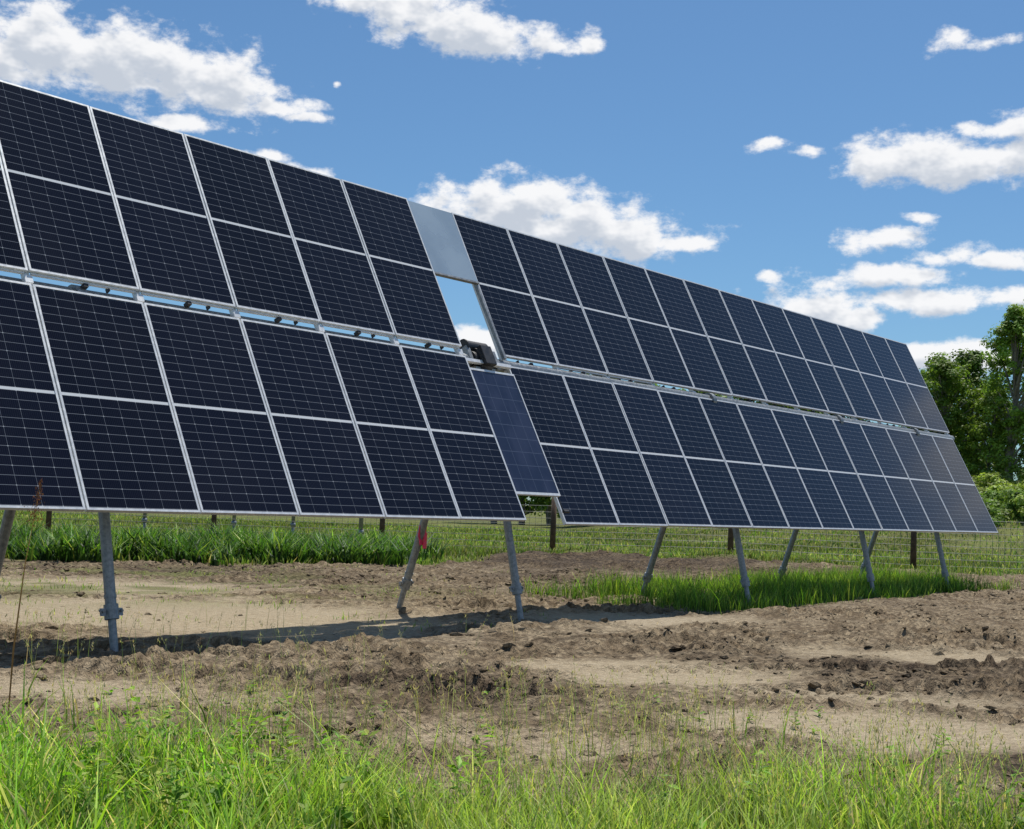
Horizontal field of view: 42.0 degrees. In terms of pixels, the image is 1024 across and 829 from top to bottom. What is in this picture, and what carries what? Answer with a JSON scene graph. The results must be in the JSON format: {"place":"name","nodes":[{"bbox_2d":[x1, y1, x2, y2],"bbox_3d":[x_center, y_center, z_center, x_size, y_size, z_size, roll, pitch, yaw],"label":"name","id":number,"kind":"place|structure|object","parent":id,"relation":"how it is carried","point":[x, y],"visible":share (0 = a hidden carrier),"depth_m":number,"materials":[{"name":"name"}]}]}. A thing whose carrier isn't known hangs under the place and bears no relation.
{"place":"outdoors","nodes":[
{"label":"outdoors","id":0,"kind":"place"},
{"bbox_2d":[0,481,1023,828],"bbox_3d":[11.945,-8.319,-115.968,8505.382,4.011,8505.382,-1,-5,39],"label":"ground","id":1,"kind":"structure","parent":0,"point":[996,671],"depth_m":10.91,"materials":[{"name":"soil"}]},
{"bbox_2d":[6,479,44,727],"bbox_3d":[-2.487,0.981,6.849,0.126,1.313,0.105,-1,-5,39],"label":"dock plant","id":2,"kind":"object","parent":1,"relation":"on","point":[37,500],"visible":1,"depth_m":6.85,"materials":[{"name":"brown plant"}]},
{"bbox_2d":[0,517,457,565],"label":"tall weeds","id":3,"kind":"object","parent":1,"relation":"on","point":[71,543],"visible":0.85,"depth_m":25.43,"materials":[{"name":"green plant"}]},
{"bbox_2d":[142,513,363,535],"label":"row support posts","id":4,"kind":"object","parent":1,"relation":"on","point":[234,522],"visible":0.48,"depth_m":41.79,"materials":[{"name":"metal"}]},
{"bbox_2d":[0,80,997,651],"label":"solar panel tracker","id":5,"kind":"object","parent":1,"relation":"on","point":[120,404],"visible":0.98,"depth_m":13.58,"materials":[{"name":"blue glass"}]},
{"bbox_2d":[418,526,426,548],"bbox_3d":[-1.021,1.400,15.274,0.048,0.270,0.174,-1,-5,39],"label":"pink flagging tape","id":6,"kind":"object","parent":5,"relation":"attached to","point":[423,542],"visible":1,"depth_m":15.27,"materials":[{"name":"pink plastic"}]},
{"bbox_2d":[0,482,1023,577],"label":"field grass","id":7,"kind":"structure","parent":1,"relation":"on","point":[469,540],"depth_m":48.75,"materials":[{"name":"green plant"}]},
{"bbox_2d":[0,558,1023,702],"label":"grass patches","id":8,"kind":"object","parent":1,"relation":"on","point":[797,588],"depth_m":19.68,"materials":[{"name":"green plant"}]},
{"bbox_2d":[0,680,1023,828],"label":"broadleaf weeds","id":9,"kind":"object","parent":1,"relation":"on","point":[344,780],"visible":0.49,"depth_m":5.12,"materials":[{"name":"green plant"}]},
{"bbox_2d":[0,559,1023,807],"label":"soil clods","id":10,"kind":"object","parent":1,"relation":"on","point":[660,711],"visible":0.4,"depth_m":11.25,"materials":[{"name":"brown soil"}]},
{"bbox_2d":[45,497,1023,568],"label":"wire fence","id":11,"kind":"object","parent":1,"relation":"on","point":[731,542],"visible":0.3,"depth_m":36.21,"materials":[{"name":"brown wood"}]},
{"bbox_2d":[490,371,1020,524],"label":"distant tree row","id":12,"kind":"object","parent":1,"relation":"on","point":[538,500],"visible":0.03,"depth_m":95.68,"materials":[{"name":"green plant"}]},
{"bbox_2d":[898,357,990,473],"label":"deciduous tree","id":13,"kind":"object","parent":1,"relation":"on","point":[946,376],"visible":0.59,"depth_m":75.76,"materials":[{"name":"green plant"}]},
{"bbox_2d":[910,352,981,459],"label":"deciduous tree","id":14,"kind":"object","parent":1,"relation":"on","point":[934,358],"visible":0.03,"depth_m":83.94,"materials":[{"name":"green plant"}]},
{"bbox_2d":[937,348,1012,477],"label":"deciduous tree","id":15,"kind":"object","parent":1,"relation":"on","point":[972,360],"visible":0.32,"depth_m":78.98,"materials":[{"name":"green plant"}]},
{"bbox_2d":[956,389,1023,480],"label":"deciduous tree","id":16,"kind":"object","parent":1,"relation":"on","point":[975,468],"visible":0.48,"depth_m":73.91,"materials":[{"name":"green plant"}]},
{"bbox_2d":[971,304,1023,480],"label":"poplar tree","id":17,"kind":"object","parent":1,"relation":"on","point":[1011,327],"visible":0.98,"depth_m":72.14,"materials":[{"name":"green plant"}]},
{"bbox_2d":[971,469,1023,525],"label":"shrub thicket","id":18,"kind":"object","parent":1,"relation":"on","point":[1000,491],"visible":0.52,"depth_m":61.31,"materials":[{"name":"green plant"}]},
{"bbox_2d":[992,300,1023,464],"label":"poplar tree","id":19,"kind":"object","parent":1,"relation":"on","point":[1005,388],"visible":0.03,"depth_m":75.22,"materials":[{"name":"green plant"}]},
{"bbox_2d":[0,648,1023,828],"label":"foreground grass","id":20,"kind":"structure","parent":0,"point":[26,802],"depth_m":5.15,"materials":[{"name":"green plant"}]},
{"bbox_2d":[0,0,1023,504],"label":"sky","id":21,"kind":"structure","parent":0,"point":[855,164],"materials":[{"name":"blue"}]}
]}

